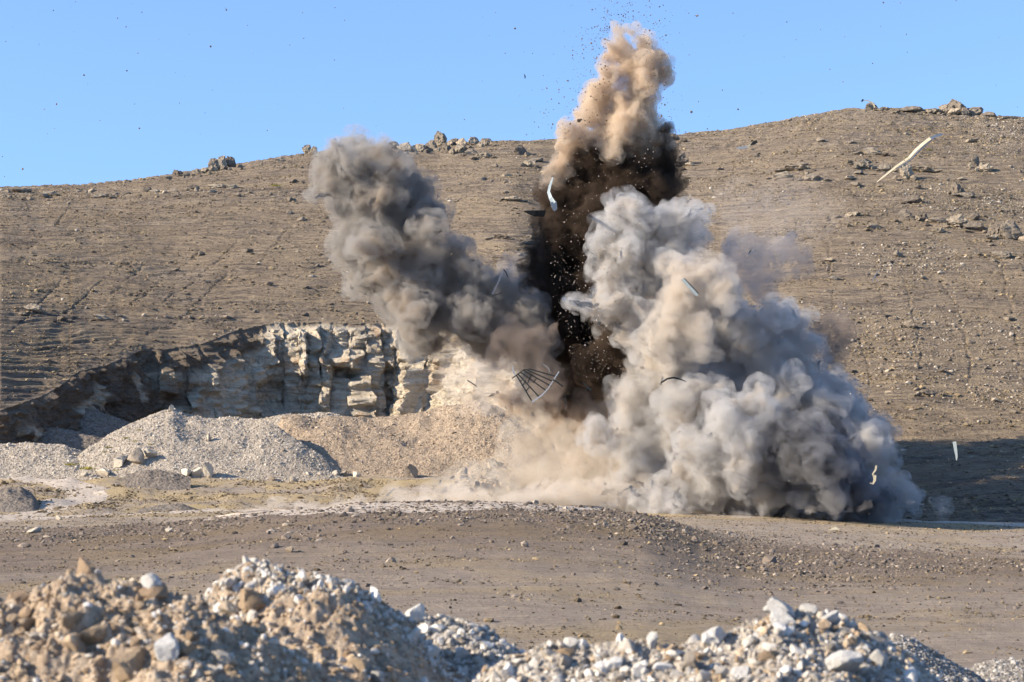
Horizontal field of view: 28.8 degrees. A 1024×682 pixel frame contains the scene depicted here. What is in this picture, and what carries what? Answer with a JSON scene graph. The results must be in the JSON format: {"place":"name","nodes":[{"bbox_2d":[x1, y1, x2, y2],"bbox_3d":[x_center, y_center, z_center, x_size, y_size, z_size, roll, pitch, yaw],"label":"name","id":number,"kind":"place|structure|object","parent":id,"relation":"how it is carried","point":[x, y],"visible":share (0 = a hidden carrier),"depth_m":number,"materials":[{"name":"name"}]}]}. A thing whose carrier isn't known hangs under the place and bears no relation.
{"place":"outdoors","nodes":[
{"label":"outdoors","id":0,"kind":"place"},
{"bbox_2d":[0,476,109,517],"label":"dirt track","id":1,"kind":"structure","parent":0,"point":[93,495],"depth_m":229.32,"materials":[{"name":"soil"}]},
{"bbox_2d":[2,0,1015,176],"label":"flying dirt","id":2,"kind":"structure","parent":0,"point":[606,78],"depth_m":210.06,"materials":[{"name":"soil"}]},
{"bbox_2d":[0,108,1023,522],"bbox_3d":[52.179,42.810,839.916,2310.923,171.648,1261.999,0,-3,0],"label":"hill","id":3,"kind":"structure","parent":0,"point":[798,452],"depth_m":327.80,"materials":[{"name":"soil"}]},
{"bbox_2d":[23,303,42,312],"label":"boulder","id":4,"kind":"object","parent":3,"relation":"on","point":[35,307],"visible":1,"depth_m":305.48,"materials":[{"name":"stone"}]},
{"bbox_2d":[217,156,226,169],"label":"boulder","id":5,"kind":"object","parent":3,"relation":"on","point":[221,161],"visible":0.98,"depth_m":458.95,"materials":[{"name":"stone"}]},
{"bbox_2d":[226,156,235,166],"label":"boulder","id":6,"kind":"object","parent":3,"relation":"on","point":[230,161],"visible":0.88,"depth_m":460.23,"materials":[{"name":"stone"}]},
{"bbox_2d":[397,142,410,151],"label":"boulder","id":7,"kind":"object","parent":3,"relation":"on","point":[405,147],"visible":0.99,"depth_m":465.25,"materials":[{"name":"stone"}]},
{"bbox_2d":[411,143,425,151],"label":"boulder","id":8,"kind":"object","parent":3,"relation":"on","point":[421,147],"visible":0.85,"depth_m":465.60,"materials":[{"name":"stone"}]},
{"bbox_2d":[425,140,437,150],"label":"boulder","id":9,"kind":"object","parent":3,"relation":"on","point":[430,145],"visible":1,"depth_m":467.04,"materials":[{"name":"stone"}]},
{"bbox_2d":[434,131,446,144],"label":"boulder","id":10,"kind":"object","parent":3,"relation":"on","point":[440,138],"visible":0.8,"depth_m":481.58,"materials":[{"name":"stone"}]},
{"bbox_2d":[0,108,1023,521],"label":"hillside scrub","id":11,"kind":"object","parent":3,"relation":"on","point":[770,302],"visible":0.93,"depth_m":344.00,"materials":[{"name":"soil"}]},
{"bbox_2d":[0,108,1023,521],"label":"hillside stones","id":12,"kind":"object","parent":3,"relation":"on","point":[950,250],"visible":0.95,"depth_m":315.08,"materials":[{"name":"stone"}]},
{"bbox_2d":[514,144,526,154],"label":"boulder","id":13,"kind":"object","parent":3,"relation":"on","point":[519,149],"visible":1,"depth_m":449.60,"materials":[{"name":"stone"}]},
{"bbox_2d":[665,152,688,165],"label":"boulder","id":14,"kind":"object","parent":3,"relation":"on","point":[679,159],"visible":1,"depth_m":433.07,"materials":[{"name":"stone"}]},
{"bbox_2d":[773,172,793,178],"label":"boulder","id":15,"kind":"object","parent":3,"relation":"on","point":[781,175],"visible":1,"depth_m":402.23,"materials":[{"name":"stone"}]},
{"bbox_2d":[783,163,808,169],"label":"boulder","id":16,"kind":"object","parent":3,"relation":"on","point":[791,166],"visible":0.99,"depth_m":407.44,"materials":[{"name":"stone"}]},
{"bbox_2d":[802,175,820,180],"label":"boulder","id":17,"kind":"object","parent":3,"relation":"on","point":[810,177],"visible":1,"depth_m":396.30,"materials":[{"name":"stone"}]},
{"bbox_2d":[854,159,868,167],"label":"boulder","id":18,"kind":"object","parent":3,"relation":"on","point":[863,163],"visible":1,"depth_m":402.63,"materials":[{"name":"stone"}]},
{"bbox_2d":[861,147,881,154],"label":"boulder","id":19,"kind":"object","parent":3,"relation":"on","point":[870,150],"visible":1,"depth_m":416.12,"materials":[{"name":"stone"}]},
{"bbox_2d":[896,209,914,219],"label":"boulder","id":20,"kind":"object","parent":3,"relation":"on","point":[904,214],"visible":1,"depth_m":357.86,"materials":[{"name":"stone"}]},
{"bbox_2d":[900,163,913,178],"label":"boulder","id":21,"kind":"object","parent":3,"relation":"on","point":[906,171],"visible":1,"depth_m":392.25,"materials":[{"name":"stone"}]},
{"bbox_2d":[899,106,923,111],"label":"boulder","id":22,"kind":"object","parent":3,"relation":"on","point":[911,109],"visible":0.94,"depth_m":471.71,"materials":[{"name":"stone"}]},
{"bbox_2d":[902,195,921,202],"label":"boulder","id":23,"kind":"object","parent":3,"relation":"on","point":[913,198],"visible":1,"depth_m":369.95,"materials":[{"name":"stone"}]},
{"bbox_2d":[912,164,932,171],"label":"boulder","id":24,"kind":"object","parent":3,"relation":"on","point":[921,168],"visible":0.91,"depth_m":399.16,"materials":[{"name":"stone"}]},
{"bbox_2d":[928,217,946,222],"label":"boulder","id":25,"kind":"object","parent":3,"relation":"on","point":[936,220],"visible":1,"depth_m":355.76,"materials":[{"name":"stone"}]},
{"bbox_2d":[949,182,960,192],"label":"boulder","id":26,"kind":"object","parent":3,"relation":"on","point":[955,187],"visible":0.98,"depth_m":379.90,"materials":[{"name":"stone"}]},
{"bbox_2d":[947,99,965,114],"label":"boulder","id":27,"kind":"object","parent":3,"relation":"on","point":[953,104],"visible":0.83,"depth_m":472.10,"materials":[{"name":"stone"}]},
{"bbox_2d":[946,214,967,226],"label":"boulder","id":28,"kind":"object","parent":3,"relation":"on","point":[959,220],"visible":1,"depth_m":353.09,"materials":[{"name":"stone"}]},
{"bbox_2d":[963,221,985,230],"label":"boulder","id":29,"kind":"object","parent":3,"relation":"on","point":[976,225],"visible":1,"depth_m":351.08,"materials":[{"name":"stone"}]},
{"bbox_2d":[968,107,983,115],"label":"boulder","id":30,"kind":"object","parent":3,"relation":"on","point":[975,111],"visible":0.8,"depth_m":471.51,"materials":[{"name":"stone"}]},
{"bbox_2d":[977,163,992,171],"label":"boulder","id":31,"kind":"object","parent":3,"relation":"on","point":[986,167],"visible":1,"depth_m":399.74,"materials":[{"name":"stone"}]},
{"bbox_2d":[988,224,999,234],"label":"boulder","id":32,"kind":"object","parent":3,"relation":"on","point":[994,229],"visible":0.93,"depth_m":348.63,"materials":[{"name":"stone"}]},
{"bbox_2d":[991,251,1011,259],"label":"boulder","id":33,"kind":"object","parent":3,"relation":"on","point":[1003,255],"visible":1,"depth_m":332.19,"materials":[{"name":"stone"}]},
{"bbox_2d":[999,220,1023,239],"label":"boulder","id":34,"kind":"object","parent":3,"relation":"on","point":[1009,229],"visible":0.97,"depth_m":347.05,"materials":[{"name":"stone"}]},
{"bbox_2d":[0,467,1023,668],"bbox_3d":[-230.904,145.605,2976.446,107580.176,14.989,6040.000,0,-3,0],"label":"ground","id":35,"kind":"structure","parent":0,"point":[544,617],"depth_m":113.72,"materials":[{"name":"soil"}]},
{"bbox_2d":[0,486,39,512],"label":"spoil mound","id":36,"kind":"object","parent":35,"relation":"on","point":[17,499],"visible":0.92,"depth_m":209.82,"materials":[{"name":"gravel"}]},
{"bbox_2d":[0,442,81,479],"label":"gravel heap","id":37,"kind":"object","parent":35,"relation":"on","point":[8,453],"visible":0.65,"depth_m":255.78,"materials":[{"name":"gravel"}]},
{"bbox_2d":[0,442,82,479],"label":"gravel stones","id":38,"kind":"object","parent":37,"relation":"on","point":[22,458],"visible":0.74,"depth_m":256.37,"materials":[{"name":"gravel"}]},
{"bbox_2d":[36,428,102,450],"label":"spoil mound","id":39,"kind":"object","parent":35,"relation":"on","point":[81,437],"visible":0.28,"depth_m":269.77,"materials":[{"name":"gravel"}]},
{"bbox_2d":[78,409,129,437],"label":"spoil mound","id":40,"kind":"object","parent":35,"relation":"on","point":[100,417],"visible":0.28,"depth_m":278.38,"materials":[{"name":"gravel"}]},
{"bbox_2d":[77,408,126,436],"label":"gravel stones","id":41,"kind":"object","parent":40,"relation":"on","point":[85,420],"visible":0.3,"depth_m":278.39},
{"bbox_2d":[125,469,190,489],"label":"spoil mound","id":42,"kind":"object","parent":35,"relation":"on","point":[157,478],"visible":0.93,"depth_m":237.43,"materials":[{"name":"gravel"}]},
{"bbox_2d":[0,569,336,681],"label":"rubble mound","id":43,"kind":"object","parent":35,"relation":"on","point":[87,617],"visible":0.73,"depth_m":16.98,"materials":[{"name":"stone"}]},
{"bbox_2d":[19,617,35,631],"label":"rubble stone","id":44,"kind":"object","parent":43,"relation":"on","point":[27,624],"visible":1,"depth_m":17.07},
{"bbox_2d":[60,611,83,628],"bbox_3d":[-3.745,2.370,16.910,0.138,0.143,0.231,-11,-7,32],"label":"rubble stone","id":45,"kind":"object","parent":43,"relation":"on","point":[69,620],"visible":1,"depth_m":16.85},
{"bbox_2d":[80,624,107,644],"bbox_3d":[-3.559,2.503,16.872,0.240,0.161,0.245,-14,-4,-41],"label":"rubble stone","id":46,"kind":"object","parent":43,"relation":"on","point":[93,634],"visible":1,"depth_m":16.82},
{"bbox_2d":[112,649,142,681],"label":"rubble stone","id":47,"kind":"object","parent":43,"relation":"on","point":[125,666],"visible":0.99,"depth_m":16.33,"materials":[{"name":"stone"}]},
{"bbox_2d":[154,633,179,661],"bbox_3d":[-2.855,2.533,16.503,0.211,0.224,0.294,0,-3,-5],"label":"rubble stone","id":48,"kind":"object","parent":43,"relation":"on","point":[166,647],"visible":1,"depth_m":16.37,"materials":[{"name":"stone"}]},
{"bbox_2d":[0,569,334,681],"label":"rubble stones","id":49,"kind":"object","parent":43,"relation":"on","point":[237,623],"visible":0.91,"depth_m":17.00,"materials":[{"name":"stone"}]},
{"bbox_2d":[2,557,337,681],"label":"rubble stones","id":50,"kind":"object","parent":43,"relation":"on","point":[69,641],"visible":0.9,"depth_m":17.04,"materials":[{"name":"stone"}]},
{"bbox_2d":[140,573,162,588],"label":"rubble stone","id":51,"kind":"object","parent":50,"relation":"on","point":[148,580],"visible":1,"depth_m":17.39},
{"bbox_2d":[185,631,199,641],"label":"rubble stone","id":52,"kind":"object","parent":43,"relation":"on","point":[192,636],"visible":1,"depth_m":16.71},
{"bbox_2d":[210,651,235,664],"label":"rubble stone","id":53,"kind":"object","parent":43,"relation":"on","point":[226,658],"visible":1,"depth_m":16.53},
{"bbox_2d":[217,601,234,615],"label":"rubble stone","id":54,"kind":"object","parent":43,"relation":"on","point":[226,607],"visible":1,"depth_m":17.32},
{"bbox_2d":[138,503,201,512],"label":"spoil mound","id":55,"kind":"object","parent":35,"relation":"on","point":[172,507],"visible":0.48,"depth_m":204.35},
{"bbox_2d":[191,467,202,476],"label":"stone block","id":56,"kind":"object","parent":35,"relation":"on","point":[197,472],"depth_m":248.71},
{"bbox_2d":[75,409,340,481],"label":"gravel heap","id":57,"kind":"object","parent":35,"relation":"on","point":[170,440],"visible":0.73,"depth_m":257.47,"materials":[{"name":"gravel"}]},
{"bbox_2d":[114,455,126,467],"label":"stone block","id":58,"kind":"object","parent":57,"relation":"on","point":[119,461],"depth_m":251.90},
{"bbox_2d":[127,447,144,463],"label":"stone block","id":59,"kind":"object","parent":57,"relation":"on","point":[136,456],"depth_m":251.98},
{"bbox_2d":[143,449,156,457],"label":"stone block","id":60,"kind":"object","parent":57,"relation":"on","point":[148,453],"depth_m":253.29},
{"bbox_2d":[73,408,344,481],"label":"gravel stones","id":61,"kind":"object","parent":57,"relation":"on","point":[326,472],"visible":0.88,"depth_m":257.09,"materials":[{"name":"gravel"}]},
{"bbox_2d":[202,462,213,476],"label":"stone block","id":62,"kind":"object","parent":35,"relation":"on","point":[208,468],"depth_m":248.67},
{"bbox_2d":[0,476,499,517],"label":"yard scrub","id":63,"kind":"object","parent":35,"relation":"on","point":[126,496],"visible":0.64,"depth_m":227.26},
{"bbox_2d":[0,322,583,478],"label":"quarry cliff","id":64,"kind":"structure","parent":35,"relation":"on","point":[365,370],"depth_m":306.05,"materials":[{"name":"stone"}]},
{"bbox_2d":[259,412,340,424],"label":"gravel heap","id":65,"kind":"object","parent":35,"relation":"on","point":[306,414],"visible":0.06,"depth_m":290.38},
{"bbox_2d":[261,412,339,424],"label":"gravel stones","id":66,"kind":"object","parent":65,"relation":"on","point":[317,416],"visible":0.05,"depth_m":290.26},
{"bbox_2d":[206,562,461,681],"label":"rubble mound","id":67,"kind":"object","parent":35,"relation":"on","point":[306,610],"visible":0.41,"depth_m":19.59,"materials":[{"name":"stone"}]},
{"bbox_2d":[239,588,264,613],"bbox_3d":[-2.660,2.620,20.049,0.212,0.274,0.350,-18,-5,-44],"label":"rubble stone","id":68,"kind":"object","parent":67,"relation":"on","point":[250,598],"visible":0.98,"depth_m":19.93,"materials":[{"name":"stone"}]},
{"bbox_2d":[212,562,435,681],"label":"rubble stones","id":69,"kind":"object","parent":67,"relation":"on","point":[251,615],"visible":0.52,"depth_m":19.60,"materials":[{"name":"stone"}]},
{"bbox_2d":[207,562,460,681],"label":"rubble stones","id":70,"kind":"object","parent":67,"relation":"on","point":[347,652],"visible":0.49,"depth_m":19.67,"materials":[{"name":"stone"}]},
{"bbox_2d":[203,555,470,681],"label":"rubble stones","id":71,"kind":"object","parent":67,"relation":"on","point":[273,590],"visible":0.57,"depth_m":20.23,"materials":[{"name":"stone"}]},
{"bbox_2d":[347,657,365,671],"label":"rubble stone","id":72,"kind":"object","parent":67,"relation":"on","point":[359,663],"visible":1,"depth_m":18.87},
{"bbox_2d":[368,671,383,681],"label":"rubble stone","id":73,"kind":"object","parent":67,"relation":"on","point":[377,676],"visible":1,"depth_m":18.85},
{"bbox_2d":[403,464,417,477],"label":"stone block","id":74,"kind":"object","parent":35,"relation":"on","point":[411,471],"depth_m":254.61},
{"bbox_2d":[278,399,582,478],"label":"gravel heap","id":75,"kind":"object","parent":35,"relation":"on","point":[438,458],"visible":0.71,"depth_m":267.01,"materials":[{"name":"gravel"}]},
{"bbox_2d":[279,400,583,479],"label":"gravel stones","id":76,"kind":"object","parent":75,"relation":"on","point":[450,441],"visible":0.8,"depth_m":266.89,"materials":[{"name":"gravel"}]},
{"bbox_2d":[421,614,505,676],"bbox_3d":[-0.309,3.796,21.137,2.478,1.560,5.585,0,-3,0],"label":"rubble mound","id":77,"kind":"object","parent":35,"relation":"on","point":[454,647],"visible":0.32,"depth_m":21.74,"materials":[{"name":"stone"}]},
{"bbox_2d":[405,603,424,621],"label":"rubble stone","id":78,"kind":"object","parent":77,"relation":"on","point":[416,612],"visible":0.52,"depth_m":22.23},
{"bbox_2d":[455,647,467,659],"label":"rubble stone","id":79,"kind":"object","parent":77,"relation":"on","point":[461,653],"visible":1,"depth_m":21.33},
{"bbox_2d":[417,613,524,681],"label":"rubble stones","id":80,"kind":"object","parent":77,"relation":"on","point":[478,661],"visible":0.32,"depth_m":21.84,"materials":[{"name":"stone"}]},
{"bbox_2d":[453,465,519,490],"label":"spoil mound","id":81,"kind":"object","parent":35,"relation":"on","point":[487,475],"visible":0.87,"depth_m":236.87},
{"bbox_2d":[452,465,521,491],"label":"gravel stones","id":82,"kind":"object","parent":81,"relation":"on","point":[480,487],"visible":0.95,"depth_m":236.11,"materials":[{"name":"gravel"}]},
{"bbox_2d":[0,499,1023,616],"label":"field stones","id":83,"kind":"object","parent":35,"relation":"on","point":[695,539],"visible":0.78,"depth_m":134.11,"materials":[{"name":"stone"}]},
{"bbox_2d":[0,489,1023,662],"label":"field scrub","id":84,"kind":"object","parent":35,"relation":"on","point":[866,616],"visible":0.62,"depth_m":120.38,"materials":[{"name":"soil"}]},
{"bbox_2d":[1,489,1023,650],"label":"field pebbles","id":85,"kind":"object","parent":35,"relation":"on","point":[686,612],"visible":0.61,"depth_m":119.10,"materials":[{"name":"stone"}]},
{"bbox_2d":[479,609,937,681],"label":"rubble mound","id":86,"kind":"object","parent":35,"relation":"on","point":[660,675],"visible":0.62,"depth_m":19.02,"materials":[{"name":"stone"}]},
{"bbox_2d":[556,648,573,656],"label":"rubble stone","id":87,"kind":"object","parent":86,"relation":"on","point":[568,651],"visible":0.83,"depth_m":19.24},
{"bbox_2d":[605,656,621,671],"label":"rubble stone","id":88,"kind":"object","parent":86,"relation":"on","point":[614,661],"visible":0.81,"depth_m":18.85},
{"bbox_2d":[646,631,657,648],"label":"rubble stone","id":89,"kind":"object","parent":86,"relation":"on","point":[651,637],"visible":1,"depth_m":19.32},
{"bbox_2d":[682,650,696,671],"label":"rubble stone","id":90,"kind":"object","parent":86,"relation":"on","point":[690,659],"visible":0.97,"depth_m":18.64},
{"bbox_2d":[472,609,942,681],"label":"rubble stones","id":91,"kind":"object","parent":86,"relation":"on","point":[780,630],"visible":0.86,"depth_m":18.93,"materials":[{"name":"stone"}]},
{"bbox_2d":[770,607,795,627],"bbox_3d":[2.601,2.687,19.189,0.256,0.235,0.187,11,-5,-9],"label":"rubble stone","id":92,"kind":"object","parent":91,"relation":"on","point":[781,615],"visible":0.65,"depth_m":19.13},
{"bbox_2d":[701,626,726,646],"bbox_3d":[1.958,2.867,19.306,0.267,0.205,0.266,0,-3,-4],"label":"rubble stone","id":93,"kind":"object","parent":86,"relation":"on","point":[717,634],"visible":1,"depth_m":19.21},
{"bbox_2d":[729,666,750,678],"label":"rubble stone","id":94,"kind":"object","parent":86,"relation":"on","point":[744,672],"visible":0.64,"depth_m":18.43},
{"bbox_2d":[757,650,779,660],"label":"rubble stone","id":95,"kind":"object","parent":86,"relation":"on","point":[767,655],"visible":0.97,"depth_m":18.46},
{"bbox_2d":[763,597,795,617],"bbox_3d":[2.607,2.612,19.391,0.312,0.171,0.227,19,5,-24],"label":"rubble stone","id":96,"kind":"object","parent":86,"relation":"on","point":[773,602],"visible":0.73,"depth_m":19.34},
{"bbox_2d":[799,603,817,614],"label":"rubble stone","id":97,"kind":"object","parent":86,"relation":"on","point":[813,609],"visible":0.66,"depth_m":19.55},
{"bbox_2d":[821,610,838,622],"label":"rubble stone","id":98,"kind":"object","parent":86,"relation":"on","point":[832,616],"visible":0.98,"depth_m":19.38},
{"bbox_2d":[825,650,862,671],"bbox_3d":[3.080,2.962,18.357,0.385,0.213,0.254,2,-3,-33],"label":"rubble stone","id":99,"kind":"object","parent":86,"relation":"on","point":[845,660],"visible":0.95,"depth_m":18.30,"materials":[{"name":"stone"}]},
{"bbox_2d":[869,649,888,666],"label":"rubble stone","id":100,"kind":"object","parent":86,"relation":"on","point":[879,657],"visible":1,"depth_m":18.73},
{"bbox_2d":[889,636,981,681],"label":"fine gravel heap","id":101,"kind":"object","parent":35,"relation":"on","point":[902,642],"visible":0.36,"depth_m":30.50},
{"bbox_2d":[888,633,994,681],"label":"rubble stones","id":102,"kind":"object","parent":101,"relation":"on","point":[952,673],"visible":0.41,"depth_m":30.34,"materials":[{"name":"stone"}]},
{"bbox_2d":[970,660,1023,681],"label":"fine gravel heap","id":103,"kind":"object","parent":35,"relation":"on","point":[987,669],"visible":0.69,"depth_m":32.30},
{"bbox_2d":[968,657,1023,681],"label":"rubble stones","id":104,"kind":"object","parent":103,"relation":"on","point":[994,672],"visible":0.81,"depth_m":32.12,"materials":[{"name":"stone"}]},
{"bbox_2d":[0,502,1023,526],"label":"dirt road","id":105,"kind":"structure","parent":0,"point":[487,505],"depth_m":189.55,"materials":[{"name":"soil"}]},
{"bbox_2d":[0,0,1023,186],"label":"sky","id":106,"kind":"structure","parent":0,"point":[401,71],"materials":[{"name":"blue"}]},
{"bbox_2d":[524,210,545,216],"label":"dark panel","id":107,"kind":"object","parent":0,"point":[537,213],"visible":1,"depth_m":214.97,"materials":[{"name":"metal"}]},
{"bbox_2d":[512,366,562,402],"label":"metal grille","id":108,"kind":"object","parent":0,"point":[529,378],"visible":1,"depth_m":189.81,"materials":[{"name":"metal"}]},
{"bbox_2d":[547,177,556,210],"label":"curved panel","id":109,"kind":"object","parent":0,"point":[553,202],"visible":1,"depth_m":208.69,"materials":[{"name":"metal"}]},
{"bbox_2d":[369,143,949,505],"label":"flying chips","id":110,"kind":"object","parent":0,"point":[604,282],"visible":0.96,"depth_m":202.36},
{"bbox_2d":[682,278,698,295],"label":"metal channel","id":111,"kind":"object","parent":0,"point":[690,286],"visible":1,"depth_m":178.37,"materials":[{"name":"metal"}]},
{"bbox_2d":[877,133,942,181],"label":"bent metal strip","id":112,"kind":"object","parent":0,"point":[926,141],"visible":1,"depth_m":191.22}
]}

